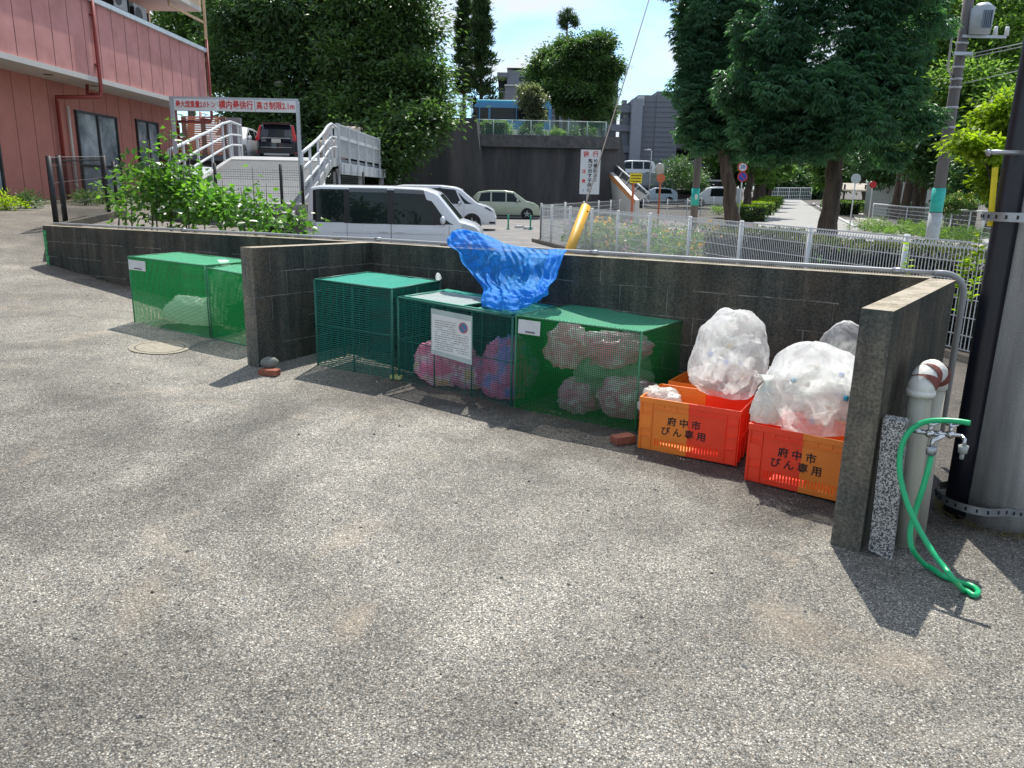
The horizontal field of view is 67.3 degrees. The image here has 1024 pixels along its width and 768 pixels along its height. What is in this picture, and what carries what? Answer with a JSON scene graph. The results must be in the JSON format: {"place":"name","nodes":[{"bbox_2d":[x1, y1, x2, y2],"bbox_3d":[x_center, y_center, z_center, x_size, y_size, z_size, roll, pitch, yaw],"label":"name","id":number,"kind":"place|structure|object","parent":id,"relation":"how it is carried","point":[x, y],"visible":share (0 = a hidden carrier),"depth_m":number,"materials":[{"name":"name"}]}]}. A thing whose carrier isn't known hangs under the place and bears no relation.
{"place":"outdoors","nodes":[
{"label":"outdoors","id":0,"kind":"place"},
{"bbox_2d":[0,189,1023,767],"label":"ground","id":1,"kind":"structure","parent":0,"point":[542,605],"depth_m":3.32,"materials":[{"name":"asphalt"}]},
{"bbox_2d":[0,187,31,210],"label":"bed plant","id":2,"kind":"object","parent":1,"relation":"on","point":[4,203],"visible":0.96,"depth_m":17.17,"materials":[{"name":"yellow plant"}]},
{"bbox_2d":[45,155,110,222],"bbox_3d":[-8.530,-3.817,15.249,0.126,1.513,3.757,-2,15,-13],"label":"fence","id":3,"kind":"object","parent":1,"relation":"on","point":[51,176],"visible":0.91,"depth_m":14.66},
{"bbox_2d":[52,210,124,226],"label":"kerb","id":4,"kind":"structure","parent":1,"relation":"on","point":[98,218],"depth_m":15.16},
{"bbox_2d":[0,0,212,201],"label":"pink building","id":5,"kind":"structure","parent":1,"relation":"on","point":[107,78],"depth_m":22.37,"materials":[{"name":"paint"}]},
{"bbox_2d":[73,110,123,196],"bbox_3d":[-12.923,-7.171,24.172,0.091,2.507,2.450,1,14,0],"label":"window","id":6,"kind":"structure","parent":5,"relation":"in","point":[97,134],"depth_m":23.96,"materials":[{"name":"grey glass"}]},
{"bbox_2d":[134,119,161,168],"bbox_3d":[-12.898,-8.390,27.345,0.091,1.818,1.700,1,14,0],"label":"window","id":7,"kind":"structure","parent":5,"relation":"in","point":[146,131],"depth_m":27.20,"materials":[{"name":"grey glass"}]},
{"bbox_2d":[87,114,231,231],"bbox_3d":[-5.346,-2.622,11.392,2.587,2.653,1.561,4,14,11],"label":"leafy shrub","id":8,"kind":"object","parent":1,"relation":"on","point":[163,185],"visible":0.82,"depth_m":11.13,"materials":[{"name":"green plant"}]},
{"bbox_2d":[129,340,190,353],"bbox_3d":[-3.204,-0.337,7.007,0.520,0.032,0.520,1,14,0],"label":"manhole cover","id":9,"kind":"object","parent":1,"relation":"on","point":[168,347],"visible":1,"depth_m":7.00,"materials":[{"name":"metal"}]},
{"bbox_2d":[128,252,245,337],"bbox_3d":[-3.273,-0.945,7.924,1.145,0.732,0.692,8,16,26],"label":"garbage cage","id":10,"kind":"object","parent":1,"relation":"on","point":[137,264],"visible":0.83,"depth_m":7.71,"materials":[{"name":"green"}]},
{"bbox_2d":[150,4,237,178],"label":"broadleaf tree","id":11,"kind":"object","parent":1,"relation":"on","point":[174,22],"visible":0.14,"depth_m":54.45,"materials":[{"name":"green plant"}]},
{"bbox_2d":[163,295,227,325],"bbox_3d":[-3.243,-0.765,7.909,0.689,0.306,0.397,1,14,0],"label":"plastic bag","id":12,"kind":"object","parent":1,"relation":"on","point":[188,311],"visible":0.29,"depth_m":7.78,"materials":[{"name":"white"}]},
{"bbox_2d":[157,164,292,235],"bbox_3d":[-3.917,-2.041,10.784,1.914,2.023,1.522,1,14,0],"label":"leafy shrub","id":13,"kind":"object","parent":1,"relation":"on","point":[217,212],"visible":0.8,"depth_m":10.57,"materials":[{"name":"green plant"}]},
{"bbox_2d":[206,264,246,345],"bbox_3d":[-2.484,-0.786,7.528,0.648,0.721,0.718,7,15,23],"label":"garbage cage","id":14,"kind":"object","parent":1,"relation":"on","point":[236,313],"visible":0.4,"depth_m":7.33,"materials":[{"name":"green"}]},
{"bbox_2d":[168,201,307,237],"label":"retaining wall","id":15,"kind":"structure","parent":1,"relation":"on","point":[296,207],"depth_m":16.84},
{"bbox_2d":[111,161,363,203],"bbox_3d":[-5.124,-4.914,19.181,3.761,0.930,7.767,10,17,33],"label":"chain link fence","id":16,"kind":"object","parent":15,"relation":"on","point":[302,182],"visible":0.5,"depth_m":16.79,"materials":[{"name":"grey"}]},
{"bbox_2d":[154,120,338,225],"bbox_3d":[-7.243,-6.430,22.299,3.541,2.978,13.365,-1,14,-8],"label":"ramp","id":17,"kind":"object","parent":1,"relation":"on","point":[324,163],"visible":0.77,"depth_m":22.41,"materials":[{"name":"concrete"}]},
{"bbox_2d":[169,96,301,200],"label":"height gate","id":18,"kind":"structure","parent":17,"relation":"on","point":[234,104],"depth_m":17.46,"materials":[{"name":"metal"}]},
{"bbox_2d":[180,0,366,152],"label":"broadleaf tree","id":19,"kind":"object","parent":1,"relation":"on","point":[265,42],"visible":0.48,"depth_m":43.84,"materials":[{"name":"green plant"}]},
{"bbox_2d":[161,123,399,185],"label":"parking deck","id":20,"kind":"structure","parent":1,"relation":"on","point":[357,145],"depth_m":31.60,"materials":[{"name":"metal"}]},
{"bbox_2d":[181,116,243,155],"bbox_3d":[-12.285,-10.089,31.554,2.408,1.666,0.200,1,14,0],"label":"slat screen","id":21,"kind":"object","parent":20,"relation":"on","point":[202,128],"visible":0.62,"depth_m":31.48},
{"bbox_2d":[200,127,257,155],"bbox_3d":[-12.578,-10.759,34.537,2.100,1.554,4.300,0,14,-4],"label":"parked car","id":22,"kind":"object","parent":20,"relation":"on","point":[249,142],"visible":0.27,"depth_m":34.23,"materials":[{"name":"white metal"}]},
{"bbox_2d":[255,122,308,157],"bbox_3d":[-10.760,-11.292,36.431,1.872,1.735,4.605,-1,14,-7],"label":"parked car","id":23,"kind":"object","parent":20,"relation":"on","point":[275,139],"visible":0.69,"depth_m":34.31,"materials":[{"name":"red metal"}]},
{"bbox_2d":[237,191,328,237],"bbox_3d":[-2.936,-1.655,10.039,1.088,1.679,0.997,-12,19,-42],"label":"leafy shrub","id":24,"kind":"object","parent":1,"relation":"on","point":[297,221],"visible":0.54,"depth_m":9.97,"materials":[{"name":"green plant"}]},
{"bbox_2d":[313,271,440,379],"bbox_3d":[-1.172,-0.536,6.817,0.813,0.811,0.768,8,16,24],"label":"garbage cage","id":25,"kind":"object","parent":1,"relation":"on","point":[368,280],"visible":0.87,"depth_m":6.59,"materials":[{"name":"teal metal"}]},
{"bbox_2d":[277,0,488,185],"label":"broadleaf tree","id":26,"kind":"object","parent":1,"relation":"on","point":[390,92],"visible":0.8,"depth_m":40.83,"materials":[{"name":"green plant"}]},
{"bbox_2d":[397,117,486,196],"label":"retaining wall","id":27,"kind":"structure","parent":1,"relation":"on","point":[462,167],"depth_m":48.85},
{"bbox_2d":[397,289,557,406],"bbox_3d":[-0.295,-0.330,6.351,1.135,0.774,0.709,10,16,30],"label":"garbage cage","id":28,"kind":"object","parent":1,"relation":"on","point":[451,334],"visible":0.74,"depth_m":6.09,"materials":[{"name":"teal metal"}]},
{"bbox_2d":[413,340,475,386],"bbox_3d":[-0.555,-0.241,6.428,0.536,0.484,0.417,1,14,0],"label":"plastic bag","id":29,"kind":"object","parent":28,"relation":"in","point":[423,364],"visible":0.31,"depth_m":6.29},
{"bbox_2d":[450,354,480,388],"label":"plastic bag","id":30,"kind":"object","parent":28,"relation":"in","point":[467,372],"visible":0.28,"depth_m":6.23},
{"bbox_2d":[447,229,566,311],"bbox_3d":[-0.007,-0.968,6.359,0.780,0.551,1.469,-4,15,-21],"label":"blue net","id":31,"kind":"object","parent":28,"relation":"on","point":[509,277],"visible":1,"depth_m":6.23,"materials":[{"name":"blue"}]},
{"bbox_2d":[476,334,539,399],"bbox_3d":[-0.024,-0.155,6.165,0.492,0.509,0.455,12,18,37],"label":"plastic bag","id":32,"kind":"object","parent":28,"relation":"in","point":[496,369],"visible":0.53,"depth_m":6.02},
{"bbox_2d":[43,225,955,551],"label":"block wall","id":33,"kind":"structure","parent":1,"relation":"on","point":[901,321],"depth_m":5.89,"materials":[{"name":"concrete"}]},
{"bbox_2d":[53,222,966,430],"bbox_3d":[-1.664,-1.015,7.839,10.871,1.064,0.243,10,17,32],"label":"conduit pipe","id":34,"kind":"object","parent":33,"relation":"on","point":[960,282],"visible":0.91,"depth_m":5.49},
{"bbox_2d":[565,0,648,253],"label":"guy wire","id":35,"kind":"object","parent":33,"relation":"attached to","point":[578,227],"visible":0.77,"depth_m":7.71,"materials":[{"name":"black paint"}]},
{"bbox_2d":[2,329,1020,767],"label":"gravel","id":36,"kind":"structure","parent":1,"relation":"on","point":[462,571],"depth_m":3.46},
{"bbox_2d":[480,134,626,217],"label":"retaining wall","id":37,"kind":"structure","parent":1,"relation":"on","point":[539,169],"depth_m":49.97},
{"bbox_2d":[479,119,606,136],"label":"fence","id":38,"kind":"object","parent":37,"relation":"on","point":[548,131],"visible":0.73,"depth_m":49.73,"materials":[{"name":"grey"}]},
{"bbox_2d":[556,376,600,414],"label":"plastic bag","id":39,"kind":"object","parent":1,"relation":"on","point":[577,399],"visible":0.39,"depth_m":5.74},
{"bbox_2d":[539,199,620,239],"bbox_3d":[3.646,-7.712,35.364,0.117,1.390,20.348,5,15,14],"label":"fence","id":40,"kind":"object","parent":1,"relation":"on","point":[598,203],"visible":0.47,"depth_m":30.09,"materials":[{"name":"grey"}]},
{"bbox_2d":[513,304,682,432],"bbox_3d":[0.670,-0.149,5.866,1.092,0.767,0.768,9,16,27],"label":"garbage cage","id":41,"kind":"object","parent":1,"relation":"on","point":[528,326],"visible":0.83,"depth_m":5.63,"materials":[{"name":"green"}]},
{"bbox_2d":[543,323,586,368],"bbox_3d":[0.425,-0.297,5.847,0.396,0.364,0.281,1,14,0],"label":"plastic bag","id":42,"kind":"object","parent":41,"relation":"in","point":[562,344],"visible":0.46,"depth_m":5.76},
{"bbox_2d":[574,356,654,401],"bbox_3d":[0.769,-0.092,5.844,0.633,0.467,0.393,1,14,0],"label":"plastic bag","id":43,"kind":"object","parent":41,"relation":"in","point":[624,370],"visible":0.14,"depth_m":5.70,"materials":[{"name":"grey"}]},
{"bbox_2d":[575,330,654,368],"bbox_3d":[0.755,-0.268,5.754,0.606,0.278,0.423,1,14,0],"label":"plastic bag","id":44,"kind":"object","parent":43,"relation":"on","point":[623,352],"visible":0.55,"depth_m":5.63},
{"bbox_2d":[594,375,657,419],"bbox_3d":[0.869,0.088,5.640,0.539,0.298,0.345,1,14,0],"label":"plastic bag","id":45,"kind":"object","parent":41,"relation":"in","point":[617,400],"visible":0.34,"depth_m":5.53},
{"bbox_2d":[609,164,649,224],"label":"staircase","id":46,"kind":"structure","parent":1,"relation":"on","point":[621,190],"depth_m":45.07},
{"bbox_2d":[626,173,675,191],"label":"parking deck","id":47,"kind":"structure","parent":1,"relation":"on","point":[645,180],"depth_m":73.42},
{"bbox_2d":[625,160,654,172],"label":"parked van","id":48,"kind":"object","parent":47,"relation":"on","point":[636,166],"visible":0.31,"depth_m":76.14,"materials":[{"name":"white metal"}]},
{"bbox_2d":[634,187,677,204],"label":"parked car","id":49,"kind":"object","parent":1,"relation":"on","point":[668,193],"visible":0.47,"depth_m":72.00,"materials":[{"name":"silver metal"}]},
{"bbox_2d":[600,91,722,189],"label":"grey building","id":50,"kind":"structure","parent":1,"relation":"on","point":[644,123],"depth_m":90.08,"materials":[{"name":"concrete"}]},
{"bbox_2d":[651,151,707,207],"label":"tree","id":51,"kind":"object","parent":1,"relation":"on","point":[683,178],"visible":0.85,"depth_m":71.87,"materials":[{"name":"green plant"}]},
{"bbox_2d":[642,195,736,220],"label":"fence","id":52,"kind":"object","parent":1,"relation":"on","point":[686,211],"visible":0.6,"depth_m":49.72,"materials":[{"name":"grey"}]},
{"bbox_2d":[638,383,753,465],"bbox_3d":[1.228,0.258,5.128,0.661,0.360,0.420,9,16,28],"label":"bottle crate","id":53,"kind":"object","parent":1,"relation":"on","point":[696,423],"visible":0.91,"depth_m":4.98,"materials":[{"name":"orange"}]},
{"bbox_2d":[637,385,681,409],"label":"white carrier bag","id":54,"kind":"object","parent":53,"relation":"in","point":[664,393],"visible":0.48,"depth_m":5.12,"materials":[{"name":"white"}]},
{"bbox_2d":[688,307,769,399],"bbox_3d":[1.453,-0.219,5.139,0.528,0.592,0.442,5,15,13],"label":"clear sack","id":55,"kind":"object","parent":53,"relation":"on","point":[747,388],"visible":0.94,"depth_m":4.99,"materials":[{"name":"white"}]},
{"bbox_2d":[690,156,701,230],"bbox_3d":[8.383,-11.302,34.226,0.360,9.100,0.368,1,14,0],"label":"utility pole","id":56,"kind":"object","parent":1,"relation":"on","point":[695,194],"visible":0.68,"depth_m":34.73,"materials":[{"name":"white paint"}]},
{"bbox_2d":[668,370,754,395],"bbox_3d":[1.501,0.158,5.544,0.655,0.360,0.420,10,16,30],"label":"bottle crate","id":57,"kind":"object","parent":1,"relation":"on","point":[684,381],"visible":0.05,"depth_m":5.65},
{"bbox_2d":[658,0,768,229],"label":"street tree","id":58,"kind":"object","parent":1,"relation":"on","point":[700,41],"visible":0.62,"depth_m":30.29,"materials":[{"name":"green plant"}]},
{"bbox_2d":[685,187,741,206],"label":"parked car","id":59,"kind":"object","parent":1,"relation":"on","point":[710,192],"visible":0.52,"depth_m":72.04,"materials":[{"name":"white metal"}]},
{"bbox_2d":[723,203,769,221],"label":"hedge","id":60,"kind":"object","parent":1,"relation":"on","point":[750,213],"visible":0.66,"depth_m":48.77,"materials":[{"name":"green plant"}]},
{"bbox_2d":[735,139,784,203],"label":"street tree","id":61,"kind":"object","parent":1,"relation":"on","point":[756,173],"visible":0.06,"depth_m":55.73,"materials":[{"name":"green plant"}]},
{"bbox_2d":[540,204,987,351],"bbox_3d":[3.357,-2.777,15.833,0.106,1.370,21.340,-2,15,-13],"label":"fence","id":62,"kind":"object","parent":1,"relation":"on","point":[650,219],"visible":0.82,"depth_m":13.40,"materials":[{"name":"metal"}]},
{"bbox_2d":[751,165,816,199],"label":"broadleaf tree","id":63,"kind":"object","parent":1,"relation":"on","point":[800,181],"visible":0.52,"depth_m":134.86,"materials":[{"name":"green plant"}]},
{"bbox_2d":[744,411,845,500],"bbox_3d":[1.789,0.420,4.604,0.643,0.360,0.420,12,17,35],"label":"bottle crate","id":64,"kind":"object","parent":1,"relation":"on","point":[779,457],"visible":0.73,"depth_m":4.48,"materials":[{"name":"orange"}]},
{"bbox_2d":[749,366,782,423],"bbox_3d":[1.535,0.071,4.620,0.196,0.335,0.158,1,14,0],"label":"white carrier bag","id":65,"kind":"object","parent":64,"relation":"on","point":[763,409],"visible":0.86,"depth_m":4.58,"materials":[{"name":"white"}]},
{"bbox_2d":[764,341,854,436],"bbox_3d":[1.821,0.005,4.571,0.647,0.544,0.417,1,14,0],"label":"clear sack","id":66,"kind":"object","parent":64,"relation":"on","point":[819,362],"visible":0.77,"depth_m":4.43,"materials":[{"name":"white"}]},
{"bbox_2d":[800,161,866,195],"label":"broadleaf tree","id":67,"kind":"object","parent":1,"relation":"on","point":[819,173],"visible":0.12,"depth_m":95.78,"materials":[{"name":"green plant"}]},
{"bbox_2d":[708,0,962,237],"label":"street tree","id":68,"kind":"object","parent":1,"relation":"on","point":[863,86],"visible":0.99,"depth_m":19.82,"materials":[{"name":"green plant"}]},
{"bbox_2d":[819,320,858,374],"bbox_3d":[2.140,-0.228,4.942,0.286,0.359,0.296,-10,18,-38],"label":"clear sack","id":69,"kind":"object","parent":1,"relation":"on","point":[834,338],"visible":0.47,"depth_m":4.86,"materials":[{"name":"white"}]},
{"bbox_2d":[701,224,986,348],"bbox_3d":[5.759,-1.008,9.108,1.092,1.315,12.951,-3,15,-15],"label":"fence","id":70,"kind":"object","parent":1,"relation":"on","point":[782,257],"visible":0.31,"depth_m":10.85,"materials":[{"name":"white metal"}]},
{"bbox_2d":[842,157,905,192],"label":"broadleaf tree","id":71,"kind":"object","parent":1,"relation":"on","point":[879,179],"visible":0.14,"depth_m":58.87,"materials":[{"name":"green plant"}]},
{"bbox_2d":[868,414,909,559],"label":"granite slab","id":72,"kind":"structure","parent":1,"relation":"on","point":[885,511],"depth_m":3.67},
{"bbox_2d":[867,115,920,226],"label":"broadleaf tree","id":73,"kind":"object","parent":1,"relation":"on","point":[916,198],"visible":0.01,"depth_m":44.48,"materials":[{"name":"green plant"}]},
{"bbox_2d":[889,173,903,219],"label":"bare trunk","id":74,"kind":"object","parent":1,"relation":"on","point":[896,199],"visible":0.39,"depth_m":55.08,"materials":[{"name":"brown plant"}]},
{"bbox_2d":[863,182,945,218],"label":"pale building","id":75,"kind":"structure","parent":1,"relation":"on","point":[883,196],"depth_m":61.17,"materials":[{"name":"grey concrete"}]},
{"bbox_2d":[897,176,912,223],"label":"bare trunk","id":76,"kind":"object","parent":1,"relation":"on","point":[907,195],"visible":0.29,"depth_m":48.32,"materials":[{"name":"brown plant"}]},
{"bbox_2d":[881,108,972,230],"bbox_3d":[23.068,-11.045,40.392,7.236,6.288,6.141,1,14,0],"label":"broadleaf tree","id":77,"kind":"object","parent":1,"relation":"on","point":[920,167],"visible":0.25,"depth_m":39.89,"materials":[{"name":"green plant"}]},
{"bbox_2d":[871,203,990,242],"bbox_3d":[20.331,-7.954,37.579,0.326,1.452,23.596,4,15,12],"label":"fence","id":78,"kind":"object","parent":1,"relation":"on","point":[950,223],"visible":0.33,"depth_m":38.66,"materials":[{"name":"grey"}]},
{"bbox_2d":[895,359,968,547],"bbox_3d":[2.023,0.361,3.770,0.442,0.941,0.315,-7,16,-30],"label":"water standpipe","id":79,"kind":"object","parent":1,"relation":"on","point":[927,386],"visible":0.91,"depth_m":3.73,"materials":[{"name":"beige plastic"}]},
{"bbox_2d":[896,418,980,597],"bbox_3d":[1.936,0.533,3.434,0.240,0.741,0.451,-2,14,-12],"label":"garden hose","id":80,"kind":"object","parent":1,"relation":"on","point":[948,575],"visible":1,"depth_m":3.52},
{"bbox_2d":[898,38,1018,226],"bbox_3d":[24.289,-13.453,41.963,9.513,10.159,8.717,1,14,0],"label":"broadleaf tree","id":81,"kind":"object","parent":1,"relation":"on","point":[977,68],"visible":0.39,"depth_m":39.69,"materials":[{"name":"green plant"}]},
{"bbox_2d":[930,154,990,235],"bbox_3d":[23.108,-9.482,36.683,6.445,5.104,4.939,-6,16,-26],"label":"broadleaf tree","id":82,"kind":"object","parent":1,"relation":"on","point":[958,171],"visible":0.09,"depth_m":36.42,"materials":[{"name":"green plant"}]},
{"bbox_2d":[912,0,1015,219],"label":"broadleaf tree","id":83,"kind":"object","parent":1,"relation":"on","point":[940,47],"visible":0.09,"depth_m":42.57,"materials":[{"name":"green plant"}]},
{"bbox_2d":[939,223,989,242],"bbox_3d":[17.786,-5.849,30.279,2.288,1.026,1.573,1,14,0],"label":"verge plant","id":84,"kind":"object","parent":1,"relation":"on","point":[970,238],"visible":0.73,"depth_m":30.24,"materials":[{"name":"green plant"}]},
{"bbox_2d":[927,84,1013,204],"bbox_3d":[9.972,-4.143,16.184,2.986,4.146,1.848,-6,16,-26],"label":"maple tree","id":85,"kind":"object","parent":1,"relation":"on","point":[994,116],"visible":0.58,"depth_m":15.84,"materials":[{"name":"green plant"}]},
{"bbox_2d":[933,74,1015,157],"bbox_3d":[24.868,-11.272,38.238,6.358,7.824,6.794,11,17,35],"label":"broadleaf tree","id":86,"kind":"object","parent":1,"relation":"on","point":[1004,92],"visible":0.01,"depth_m":37.73,"materials":[{"name":"green plant"}]},
{"bbox_2d":[926,0,1023,67],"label":"broadleaf tree","id":87,"kind":"object","parent":1,"relation":"on","point":[1013,17],"visible":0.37,"depth_m":40.55,"materials":[{"name":"green plant"}]},
{"bbox_2d":[966,231,985,301],"bbox_3d":[4.298,-1.081,7.130,0.161,0.652,0.148,1,14,0],"label":"weed","id":88,"kind":"object","parent":1,"relation":"on","point":[974,252],"visible":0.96,"depth_m":7.12,"materials":[{"name":"green plant"}]},
{"bbox_2d":[934,38,1023,533],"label":"utility pole","id":89,"kind":"object","parent":1,"relation":"on","point":[983,485],"visible":0.97,"depth_m":3.95,"materials":[{"name":"concrete"}]},
{"bbox_2d":[150,0,1021,188],"label":"sky","id":90,"kind":"structure","parent":0,"point":[521,24],"materials":[{"name":"blue"}]},
{"bbox_2d":[481,216,716,255],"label":"parking lot","id":91,"kind":"structure","parent":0,"point":[501,232],"depth_m":32.99,"materials":[{"name":"asphalt"}]},
{"bbox_2d":[308,184,483,245],"bbox_3d":[-2.454,-3.415,16.839,3.689,1.790,2.020,1,14,0],"label":"parked van","id":92,"kind":"object","parent":91,"relation":"on","point":[406,212],"visible":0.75,"depth_m":15.97,"materials":[{"name":"white metal"}]},
{"bbox_2d":[397,184,496,225],"bbox_3d":[-3.033,-7.579,33.067,4.722,1.895,2.100,1,14,0],"label":"parked van","id":93,"kind":"object","parent":91,"relation":"on","point":[467,206],"visible":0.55,"depth_m":32.22,"materials":[{"name":"white metal"}]},
{"bbox_2d":[473,190,539,218],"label":"parked car","id":94,"kind":"object","parent":91,"relation":"on","point":[503,202],"visible":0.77,"depth_m":45.73,"materials":[{"name":"beige metal"}]},
{"bbox_2d":[579,150,600,249],"bbox_3d":[2.037,-4.790,20.459,0.522,2.756,0.066,1,14,0],"label":"warning sign","id":95,"kind":"object","parent":91,"relation":"on","point":[589,162],"visible":0.89,"depth_m":20.24,"materials":[{"name":"metal"}]},
{"bbox_2d":[754,199,988,254],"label":"road","id":96,"kind":"structure","parent":0,"point":[796,212],"depth_m":52.67,"materials":[{"name":"asphalt"}]},
{"bbox_2d":[744,167,788,200],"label":"street tree","id":97,"kind":"object","parent":96,"relation":"on","point":[775,178],"visible":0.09,"depth_m":68.84,"materials":[{"name":"green plant"}]},
{"bbox_2d":[942,190,987,230],"bbox_3d":[18.651,-7.029,32.158,2.287,2.112,1.637,1,14,0],"label":"flowering bush","id":98,"kind":"object","parent":96,"relation":"on","point":[956,203],"visible":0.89,"depth_m":31.89,"materials":[{"name":"green plant"}]},
{"bbox_2d":[925,0,1009,249],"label":"utility pole","id":99,"kind":"object","parent":96,"relation":"on","point":[977,21],"visible":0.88,"depth_m":24.15,"materials":[{"name":"white paint"}]},
{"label":"upper terrace","id":100,"kind":"structure","parent":0,"visible":0},
{"bbox_2d":[448,0,479,117],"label":"conifer tree","id":101,"kind":"object","parent":100,"relation":"on","point":[463,7],"visible":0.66,"depth_m":71.89,"materials":[{"name":"green plant"}]},
{"bbox_2d":[458,0,506,106],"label":"conifer tree","id":102,"kind":"object","parent":100,"relation":"on","point":[479,53],"visible":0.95,"depth_m":69.18,"materials":[{"name":"green plant"}]},
{"bbox_2d":[465,99,551,134],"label":"bus","id":103,"kind":"object","parent":100,"relation":"on","point":[503,109],"visible":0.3,"depth_m":56.81,"materials":[{"name":"blue metal"}]},
{"bbox_2d":[512,81,550,134],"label":"tree","id":104,"kind":"object","parent":100,"relation":"on","point":[531,101],"visible":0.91,"depth_m":52.58,"materials":[{"name":"green plant"}]},
{"bbox_2d":[514,41,577,129],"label":"round tree","id":105,"kind":"object","parent":100,"relation":"on","point":[534,72],"visible":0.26,"depth_m":59.05,"materials":[{"name":"green plant"}]},
{"bbox_2d":[497,68,618,136],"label":"grey building","id":106,"kind":"structure","parent":100,"relation":"on","point":[510,80],"depth_m":93.85,"materials":[{"name":"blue concrete"}]},
{"bbox_2d":[552,6,581,130],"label":"pine tree","id":107,"kind":"object","parent":100,"relation":"on","point":[564,19],"visible":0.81,"depth_m":64.26,"materials":[{"name":"green plant"}]},
{"bbox_2d":[532,26,633,135],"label":"round tree","id":108,"kind":"object","parent":100,"relation":"on","point":[590,67],"visible":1,"depth_m":56.77,"materials":[{"name":"green plant"}]},
{"bbox_2d":[574,87,625,136],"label":"round tree","id":109,"kind":"object","parent":100,"relation":"on","point":[610,113],"visible":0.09,"depth_m":60.05,"materials":[{"name":"green plant"}]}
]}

